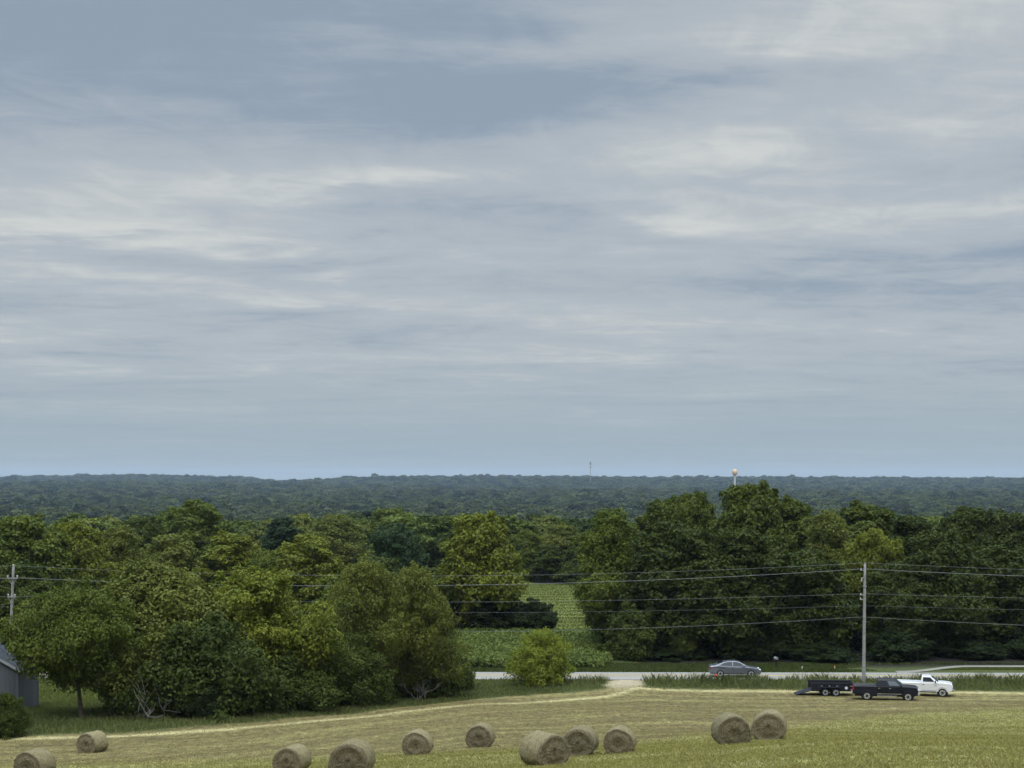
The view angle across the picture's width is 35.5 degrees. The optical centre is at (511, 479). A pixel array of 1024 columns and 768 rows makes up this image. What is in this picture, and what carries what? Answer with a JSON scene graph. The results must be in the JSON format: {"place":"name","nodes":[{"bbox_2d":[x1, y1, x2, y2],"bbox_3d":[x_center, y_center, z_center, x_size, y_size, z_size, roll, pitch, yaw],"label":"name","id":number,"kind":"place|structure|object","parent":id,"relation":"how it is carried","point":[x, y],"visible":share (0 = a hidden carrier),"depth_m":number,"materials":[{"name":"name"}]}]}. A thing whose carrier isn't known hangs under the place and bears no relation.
{"place":"outdoors","nodes":[
{"label":"outdoors","id":0,"kind":"place"},
{"bbox_2d":[0,580,1023,767],"bbox_3d":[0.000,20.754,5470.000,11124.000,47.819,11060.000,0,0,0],"label":"ground","id":1,"kind":"structure","parent":0,"point":[617,692],"depth_m":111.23,"materials":[{"name":"green plant"}]},
{"bbox_2d":[7,564,17,622],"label":"utility pole","id":2,"kind":"object","parent":1,"relation":"on","point":[13,596],"visible":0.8,"depth_m":145.89,"materials":[{"name":"wood"}]},
{"bbox_2d":[0,691,33,739],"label":"field bush","id":3,"kind":"object","parent":1,"relation":"on","point":[14,721],"visible":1,"depth_m":100.57,"materials":[{"name":"green plant"}]},
{"bbox_2d":[0,642,38,707],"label":"metal shed","id":4,"kind":"structure","parent":1,"relation":"on","point":[16,685],"depth_m":116.59,"materials":[{"name":"metal"}]},
{"bbox_2d":[0,559,55,637],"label":"broadleaf tree","id":5,"kind":"object","parent":1,"relation":"on","point":[24,585],"visible":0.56,"depth_m":167.73,"materials":[{"name":"green plant"}]},
{"bbox_2d":[13,747,56,767],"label":"hay bale","id":6,"kind":"object","parent":1,"relation":"on","point":[39,758],"visible":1,"depth_m":74.89,"materials":[{"name":"plant"}]},
{"bbox_2d":[0,513,76,589],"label":"broadleaf tree","id":7,"kind":"object","parent":1,"relation":"on","point":[27,537],"visible":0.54,"depth_m":185.69,"materials":[{"name":"green plant"}]},
{"bbox_2d":[0,573,152,717],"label":"leaning tree","id":8,"kind":"object","parent":1,"relation":"on","point":[85,627],"visible":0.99,"depth_m":110.08,"materials":[{"name":"green plant"}]},
{"bbox_2d":[49,574,104,597],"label":"shrub","id":9,"kind":"object","parent":1,"relation":"on","point":[79,584],"visible":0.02,"depth_m":165.83,"materials":[{"name":"green plant"}]},
{"bbox_2d":[49,520,124,595],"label":"broadleaf tree","id":10,"kind":"object","parent":1,"relation":"on","point":[85,548],"visible":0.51,"depth_m":190.38,"materials":[{"name":"green plant"}]},
{"bbox_2d":[68,518,105,537],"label":"woodland tree","id":11,"kind":"object","parent":1,"relation":"on","point":[92,522],"visible":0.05,"depth_m":320.33,"materials":[{"name":"green plant"}]},
{"bbox_2d":[76,730,108,752],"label":"hay bale","id":12,"kind":"object","parent":1,"relation":"on","point":[93,741],"visible":0.92,"depth_m":91.13,"materials":[{"name":"plant"}]},
{"bbox_2d":[102,524,159,592],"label":"broadleaf tree","id":13,"kind":"object","parent":1,"relation":"on","point":[121,544],"visible":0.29,"depth_m":198.78,"materials":[{"name":"green plant"}]},
{"bbox_2d":[37,558,232,701],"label":"hedgerow tree","id":14,"kind":"object","parent":1,"relation":"on","point":[159,595],"visible":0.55,"depth_m":114.14,"materials":[{"name":"green plant"}]},
{"bbox_2d":[99,638,178,718],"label":"hedgerow bush","id":15,"kind":"object","parent":1,"relation":"on","point":[125,703],"visible":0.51,"depth_m":110.78,"materials":[{"name":"green plant"}]},
{"bbox_2d":[123,515,163,552],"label":"broadleaf tree","id":16,"kind":"object","parent":1,"relation":"on","point":[149,528],"visible":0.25,"depth_m":259.99,"materials":[{"name":"green plant"}]},
{"bbox_2d":[133,670,180,717],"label":"dead branches","id":17,"kind":"object","parent":1,"relation":"on","point":[148,715],"visible":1,"depth_m":109.08,"materials":[{"name":"grey wood"}]},
{"bbox_2d":[144,532,210,582],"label":"broadleaf tree","id":18,"kind":"object","parent":1,"relation":"on","point":[173,550],"visible":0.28,"depth_m":206.11,"materials":[{"name":"green plant"}]},
{"bbox_2d":[163,498,233,558],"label":"broadleaf tree","id":19,"kind":"object","parent":1,"relation":"on","point":[199,521],"visible":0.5,"depth_m":272.44,"materials":[{"name":"green plant"}]},
{"bbox_2d":[159,666,252,719],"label":"hedgerow bush","id":20,"kind":"object","parent":1,"relation":"on","point":[204,696],"visible":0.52,"depth_m":109.83,"materials":[{"name":"green plant"}]},
{"bbox_2d":[137,610,290,722],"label":"hedgerow bush","id":21,"kind":"object","parent":1,"relation":"on","point":[214,638],"visible":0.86,"depth_m":110.66,"materials":[{"name":"green plant"}]},
{"bbox_2d":[192,530,265,594],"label":"broadleaf tree","id":22,"kind":"object","parent":1,"relation":"on","point":[227,552],"visible":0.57,"depth_m":203.09,"materials":[{"name":"green plant"}]},
{"bbox_2d":[230,520,265,534],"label":"woodland tree","id":23,"kind":"object","parent":1,"relation":"on","point":[240,527],"visible":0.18,"depth_m":335.79,"materials":[{"name":"green plant"}]},
{"bbox_2d":[240,529,265,544],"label":"woodland tree","id":24,"kind":"object","parent":1,"relation":"on","point":[254,535],"visible":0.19,"depth_m":326.95,"materials":[{"name":"green plant"}]},
{"bbox_2d":[247,549,279,571],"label":"broadleaf tree","id":25,"kind":"object","parent":1,"relation":"on","point":[267,558],"visible":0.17,"depth_m":194.00,"materials":[{"name":"green plant"}]},
{"bbox_2d":[191,564,343,708],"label":"hedgerow tree","id":26,"kind":"object","parent":1,"relation":"on","point":[261,612],"visible":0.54,"depth_m":117.25,"materials":[{"name":"green plant"}]},
{"bbox_2d":[253,517,302,557],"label":"broadleaf tree","id":27,"kind":"object","parent":1,"relation":"on","point":[279,531],"visible":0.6,"depth_m":298.21,"materials":[{"name":"green plant"}]},
{"bbox_2d":[272,743,311,767],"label":"hay bale","id":28,"kind":"object","parent":1,"relation":"on","point":[294,755],"visible":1,"depth_m":68.51,"materials":[{"name":"plant"}]},
{"bbox_2d":[246,648,345,714],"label":"hedgerow bush","id":29,"kind":"object","parent":1,"relation":"on","point":[308,690],"visible":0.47,"depth_m":115.95,"materials":[{"name":"green plant"}]},
{"bbox_2d":[288,513,314,535],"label":"woodland tree","id":30,"kind":"object","parent":1,"relation":"on","point":[302,522],"visible":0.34,"depth_m":315.43,"materials":[{"name":"green plant"}]},
{"bbox_2d":[268,533,346,613],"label":"broadleaf tree","id":31,"kind":"object","parent":1,"relation":"on","point":[304,559],"visible":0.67,"depth_m":187.27,"materials":[{"name":"green plant"}]},
{"bbox_2d":[283,613,364,708],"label":"hedgerow tree","id":32,"kind":"object","parent":1,"relation":"on","point":[339,663],"visible":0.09,"depth_m":119.73,"materials":[{"name":"green plant"}]},
{"bbox_2d":[305,513,373,564],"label":"broadleaf tree","id":33,"kind":"object","parent":1,"relation":"on","point":[337,530],"visible":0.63,"depth_m":296.98,"materials":[{"name":"green plant"}]},
{"bbox_2d":[310,571,388,618],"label":"broadleaf tree","id":34,"kind":"object","parent":1,"relation":"on","point":[325,594],"visible":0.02,"depth_m":175.59,"materials":[{"name":"green plant"}]},
{"bbox_2d":[327,738,375,767],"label":"hay bale","id":35,"kind":"object","parent":1,"relation":"on","point":[355,753],"visible":1,"depth_m":61.54,"materials":[{"name":"plant"}]},
{"bbox_2d":[326,629,400,709],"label":"hedgerow bush","id":36,"kind":"object","parent":1,"relation":"on","point":[368,688],"visible":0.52,"depth_m":121.49,"materials":[{"name":"green plant"}]},
{"bbox_2d":[315,553,412,681],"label":"hedgerow tree","id":37,"kind":"object","parent":1,"relation":"on","point":[358,599],"visible":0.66,"depth_m":125.95,"materials":[{"name":"green plant"}]},
{"bbox_2d":[346,556,403,582],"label":"understorey tree","id":38,"kind":"object","parent":1,"relation":"on","point":[392,566],"visible":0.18,"depth_m":218.92,"materials":[{"name":"green plant"}]},
{"bbox_2d":[356,506,414,555],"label":"broadleaf tree","id":39,"kind":"object","parent":1,"relation":"on","point":[378,515],"visible":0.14,"depth_m":332.61,"materials":[{"name":"green plant"}]},
{"bbox_2d":[367,521,429,568],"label":"broadleaf tree","id":40,"kind":"object","parent":1,"relation":"on","point":[397,541],"visible":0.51,"depth_m":224.19,"materials":[{"name":"green plant"}]},
{"bbox_2d":[377,512,429,565],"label":"woodland tree","id":41,"kind":"object","parent":1,"relation":"on","point":[417,525],"visible":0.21,"depth_m":322.33,"materials":[{"name":"green plant"}]},
{"bbox_2d":[401,729,434,755],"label":"hay bale","id":42,"kind":"object","parent":1,"relation":"on","point":[418,741],"visible":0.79,"depth_m":79.29,"materials":[{"name":"plant"}]},
{"bbox_2d":[383,560,471,697],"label":"hedgerow tree","id":43,"kind":"object","parent":1,"relation":"on","point":[424,604],"visible":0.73,"depth_m":129.59,"materials":[{"name":"green plant"}]},
{"bbox_2d":[388,623,475,699],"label":"hedgerow bush","id":44,"kind":"object","parent":1,"relation":"on","point":[443,688],"visible":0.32,"depth_m":130.56,"materials":[{"name":"green plant"}]},
{"bbox_2d":[418,514,459,567],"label":"woodland tree","id":45,"kind":"object","parent":1,"relation":"on","point":[442,527],"visible":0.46,"depth_m":316.81,"materials":[{"name":"green plant"}]},
{"bbox_2d":[438,589,472,628],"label":"shrub","id":46,"kind":"object","parent":1,"relation":"on","point":[451,604],"visible":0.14,"depth_m":190.83,"materials":[{"name":"green plant"}]},
{"bbox_2d":[428,510,530,628],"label":"broadleaf tree","id":47,"kind":"object","parent":1,"relation":"on","point":[477,548],"visible":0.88,"depth_m":188.39,"materials":[{"name":"green plant"}]},
{"bbox_2d":[465,721,495,747],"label":"hay bale","id":48,"kind":"object","parent":1,"relation":"on","point":[480,734],"visible":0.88,"depth_m":86.48,"materials":[{"name":"plant"}]},
{"bbox_2d":[467,587,531,630],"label":"shrub","id":49,"kind":"object","parent":1,"relation":"on","point":[487,617],"visible":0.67,"depth_m":187.40,"materials":[{"name":"green plant"}]},
{"bbox_2d":[0,473,1023,531],"bbox_3d":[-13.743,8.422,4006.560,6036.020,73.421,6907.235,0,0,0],"label":"distant forest","id":50,"kind":"object","parent":1,"relation":"on","point":[122,497],"visible":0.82,"depth_m":2678.75,"materials":[{"name":"green plant"}]},
{"bbox_2d":[502,515,539,543],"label":"woodland tree","id":51,"kind":"object","parent":1,"relation":"on","point":[510,519],"visible":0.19,"depth_m":315.84,"materials":[{"name":"green plant"}]},
{"bbox_2d":[509,530,545,581],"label":"broadleaf tree","id":52,"kind":"object","parent":1,"relation":"on","point":[525,544],"visible":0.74,"depth_m":290.22,"materials":[{"name":"green plant"}]},
{"bbox_2d":[510,521,545,545],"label":"woodland tree","id":53,"kind":"object","parent":1,"relation":"on","point":[528,525],"visible":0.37,"depth_m":315.10,"materials":[{"name":"green plant"}]},
{"bbox_2d":[448,627,613,667],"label":"crop plants","id":54,"kind":"object","parent":1,"relation":"on","point":[490,648],"visible":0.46,"depth_m":168.00,"materials":[{"name":"green plant"}]},
{"bbox_2d":[508,597,558,629],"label":"shrub","id":55,"kind":"object","parent":1,"relation":"on","point":[543,615],"visible":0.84,"depth_m":187.47,"materials":[{"name":"green plant"}]},
{"bbox_2d":[503,626,576,686],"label":"roundish bush","id":56,"kind":"object","parent":1,"relation":"on","point":[540,661],"visible":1,"depth_m":140.35,"materials":[{"name":"green plant"}]},
{"bbox_2d":[518,728,570,765],"bbox_3d":[1.304,10.822,64.580,1.831,1.495,1.770,-4,2,-33],"label":"hay bale","id":57,"kind":"object","parent":1,"relation":"on","point":[539,747],"visible":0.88,"depth_m":64.08,"materials":[{"name":"plant"}]},
{"bbox_2d":[531,544,567,582],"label":"broadleaf tree","id":58,"kind":"object","parent":1,"relation":"on","point":[549,560],"visible":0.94,"depth_m":284.35,"materials":[{"name":"green plant"}]},
{"bbox_2d":[540,523,579,556],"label":"broadleaf tree","id":59,"kind":"object","parent":1,"relation":"on","point":[560,535],"visible":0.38,"depth_m":298.01,"materials":[{"name":"green plant"}]},
{"bbox_2d":[549,558,584,584],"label":"shrub","id":60,"kind":"object","parent":1,"relation":"on","point":[572,571],"visible":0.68,"depth_m":281.62,"materials":[{"name":"green plant"}]},
{"bbox_2d":[562,532,588,562],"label":"broadleaf tree","id":61,"kind":"object","parent":1,"relation":"on","point":[569,552],"visible":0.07,"depth_m":287.89,"materials":[{"name":"green plant"}]},
{"bbox_2d":[566,518,588,532],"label":"woodland tree","id":62,"kind":"object","parent":1,"relation":"on","point":[581,525],"visible":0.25,"depth_m":360.29,"materials":[{"name":"green plant"}]},
{"bbox_2d":[564,723,598,756],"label":"hay bale","id":63,"kind":"object","parent":1,"relation":"on","point":[583,739],"visible":0.78,"depth_m":69.48,"materials":[{"name":"plant"}]},
{"bbox_2d":[569,506,640,638],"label":"broadleaf tree","id":64,"kind":"object","parent":1,"relation":"on","point":[606,543],"visible":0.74,"depth_m":169.72,"materials":[{"name":"green plant"}]},
{"bbox_2d":[603,724,637,753],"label":"hay bale","id":65,"kind":"object","parent":1,"relation":"on","point":[619,738],"visible":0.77,"depth_m":68.94,"materials":[{"name":"plant"}]},
{"bbox_2d":[594,601,657,661],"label":"shrub","id":66,"kind":"object","parent":1,"relation":"on","point":[637,642],"visible":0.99,"depth_m":160.46,"materials":[{"name":"green plant"}]},
{"bbox_2d":[634,498,672,536],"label":"broadleaf tree","id":67,"kind":"object","parent":1,"relation":"on","point":[648,521],"visible":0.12,"depth_m":193.99,"materials":[{"name":"green plant"}]},
{"bbox_2d":[604,519,740,648],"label":"broadleaf tree","id":68,"kind":"object","parent":1,"relation":"on","point":[663,550],"visible":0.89,"depth_m":162.52,"materials":[{"name":"green plant"}]},
{"bbox_2d":[645,645,718,661],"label":"understorey shrub","id":69,"kind":"object","parent":1,"relation":"on","point":[664,651],"visible":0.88,"depth_m":160.66,"materials":[{"name":"green plant"}]},
{"bbox_2d":[668,620,696,659],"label":"shrub","id":70,"kind":"object","parent":1,"relation":"on","point":[679,644],"visible":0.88,"depth_m":160.86,"materials":[{"name":"green plant"}]},
{"bbox_2d":[657,490,724,548],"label":"broadleaf tree","id":71,"kind":"object","parent":1,"relation":"on","point":[696,509],"visible":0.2,"depth_m":187.94,"materials":[{"name":"green plant"}]},
{"bbox_2d":[710,710,751,744],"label":"hay bale","id":72,"kind":"object","parent":1,"relation":"on","point":[727,727],"visible":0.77,"depth_m":72.09,"materials":[{"name":"plant"}]},
{"bbox_2d":[666,525,806,659],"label":"broadleaf tree","id":73,"kind":"object","parent":1,"relation":"on","point":[741,552],"visible":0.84,"depth_m":161.31,"materials":[{"name":"green plant"}]},
{"bbox_2d":[706,479,797,553],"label":"broadleaf tree","id":74,"kind":"object","parent":1,"relation":"on","point":[757,507],"visible":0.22,"depth_m":183.30,"materials":[{"name":"green plant"}]},
{"bbox_2d":[715,624,792,660],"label":"understorey shrub","id":75,"kind":"object","parent":1,"relation":"on","point":[757,653],"visible":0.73,"depth_m":159.96,"materials":[{"name":"green plant"}]},
{"bbox_2d":[750,709,787,739],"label":"hay bale","id":76,"kind":"object","parent":1,"relation":"on","point":[768,724],"visible":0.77,"depth_m":82.67,"materials":[{"name":"plant"}]},
{"bbox_2d":[776,495,813,550],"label":"broadleaf tree","id":77,"kind":"object","parent":1,"relation":"on","point":[796,516],"visible":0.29,"depth_m":188.20,"materials":[{"name":"green plant"}]},
{"bbox_2d":[759,548,871,657],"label":"broadleaf tree","id":78,"kind":"object","parent":1,"relation":"on","point":[823,589],"visible":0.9,"depth_m":161.28,"materials":[{"name":"green plant"}]},
{"bbox_2d":[794,680,852,695],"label":"utility trailer","id":79,"kind":"object","parent":1,"relation":"on","point":[826,687],"visible":0.92,"depth_m":134.52,"materials":[{"name":"black metal"}]},
{"bbox_2d":[786,641,861,663],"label":"understorey shrub","id":80,"kind":"object","parent":1,"relation":"on","point":[816,652],"visible":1,"depth_m":158.62,"materials":[{"name":"green plant"}]},
{"bbox_2d":[803,508,856,573],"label":"broadleaf tree","id":81,"kind":"object","parent":1,"relation":"on","point":[826,536],"visible":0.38,"depth_m":180.31,"materials":[{"name":"green plant"}]},
{"bbox_2d":[830,590,874,649],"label":"understorey shrub","id":82,"kind":"object","parent":1,"relation":"on","point":[856,641],"visible":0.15,"depth_m":169.81,"materials":[{"name":"green plant"}]},
{"bbox_2d":[860,562,866,682],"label":"utility pole","id":83,"kind":"object","parent":1,"relation":"on","point":[864,635],"visible":0.93,"depth_m":142.09,"materials":[{"name":"wood"}]},
{"bbox_2d":[0,569,1014,585],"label":"power line","id":84,"kind":"object","parent":83,"relation":"attached to","point":[617,581],"visible":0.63,"depth_m":142.97,"materials":[{"name":"metal"}]},
{"bbox_2d":[839,500,895,556],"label":"broadleaf tree","id":85,"kind":"object","parent":1,"relation":"on","point":[859,517],"visible":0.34,"depth_m":190.49,"materials":[{"name":"green plant"}]},
{"bbox_2d":[839,527,904,617],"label":"broadleaf tree","id":86,"kind":"object","parent":1,"relation":"on","point":[871,547],"visible":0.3,"depth_m":172.30,"materials":[{"name":"green plant"}]},
{"bbox_2d":[851,678,919,700],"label":"pickup truck","id":87,"kind":"object","parent":1,"relation":"on","point":[889,687],"visible":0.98,"depth_m":131.03,"materials":[{"name":"blue paint"}]},
{"bbox_2d":[851,560,935,646],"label":"broadleaf tree","id":88,"kind":"object","parent":1,"relation":"on","point":[902,600],"visible":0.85,"depth_m":163.37,"materials":[{"name":"green plant"}]},
{"bbox_2d":[860,625,936,663],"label":"understorey shrub","id":89,"kind":"object","parent":1,"relation":"on","point":[893,645],"visible":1,"depth_m":159.16,"materials":[{"name":"green plant"}]},
{"bbox_2d":[885,515,944,558],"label":"broadleaf tree","id":90,"kind":"object","parent":1,"relation":"on","point":[904,528],"visible":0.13,"depth_m":184.74,"materials":[{"name":"green plant"}]},
{"bbox_2d":[897,674,953,696],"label":"pickup truck","id":91,"kind":"object","parent":1,"relation":"on","point":[929,683],"visible":0.67,"depth_m":134.20,"materials":[{"name":"white paint"}]},
{"bbox_2d":[896,529,993,649],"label":"broadleaf tree","id":92,"kind":"object","parent":1,"relation":"on","point":[949,550],"visible":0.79,"depth_m":163.47,"materials":[{"name":"green plant"}]},
{"bbox_2d":[896,665,1023,672],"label":"gravel drive","id":93,"kind":"structure","parent":1,"relation":"on","point":[930,669],"depth_m":154.24,"materials":[{"name":"grey gravel"}]},
{"bbox_2d":[931,636,1012,660],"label":"understorey shrub","id":94,"kind":"object","parent":1,"relation":"on","point":[972,648],"visible":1,"depth_m":161.76,"materials":[{"name":"green plant"}]},
{"bbox_2d":[935,505,1011,545],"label":"broadleaf tree","id":95,"kind":"object","parent":1,"relation":"on","point":[979,526],"visible":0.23,"depth_m":188.43,"materials":[{"name":"green plant"}]},
{"bbox_2d":[958,543,1023,646],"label":"broadleaf tree","id":96,"kind":"object","parent":1,"relation":"on","point":[1002,559],"visible":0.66,"depth_m":166.73,"materials":[{"name":"green plant"}]},
{"bbox_2d":[981,603,1023,645],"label":"understorey shrub","id":97,"kind":"object","parent":1,"relation":"on","point":[1005,639],"visible":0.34,"depth_m":166.47,"materials":[{"name":"green plant"}]},
{"bbox_2d":[995,508,1023,552],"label":"broadleaf tree","id":98,"kind":"object","parent":1,"relation":"on","point":[1013,540],"visible":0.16,"depth_m":189.49,"materials":[{"name":"green plant"}]},
{"bbox_2d":[1000,637,1023,658],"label":"understorey shrub","id":99,"kind":"object","parent":1,"relation":"on","point":[1016,646],"visible":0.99,"depth_m":161.86,"materials":[{"name":"green plant"}]},
{"bbox_2d":[0,671,1023,736],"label":"tall grass","id":100,"kind":"structure","parent":0,"point":[661,681],"depth_m":134.51,"materials":[{"name":"green plant"}]},
{"bbox_2d":[0,0,1023,479],"label":"sky","id":101,"kind":"structure","parent":0,"point":[262,239],"materials":[{"name":"grey"}]},
{"bbox_2d":[21,583,1023,714],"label":"pasture grass","id":102,"kind":"structure","parent":0,"point":[46,694],"depth_m":152.90,"materials":[{"name":"green plant"}]},
{"bbox_2d":[45,672,1023,679],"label":"road","id":103,"kind":"structure","parent":0,"point":[611,676],"depth_m":147.52,"materials":[{"name":"grey asphalt"}]},
{"bbox_2d":[708,660,760,676],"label":"sedan","id":104,"kind":"object","parent":103,"relation":"on","point":[723,667],"visible":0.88,"depth_m":145.37,"materials":[{"name":"grey paint"}]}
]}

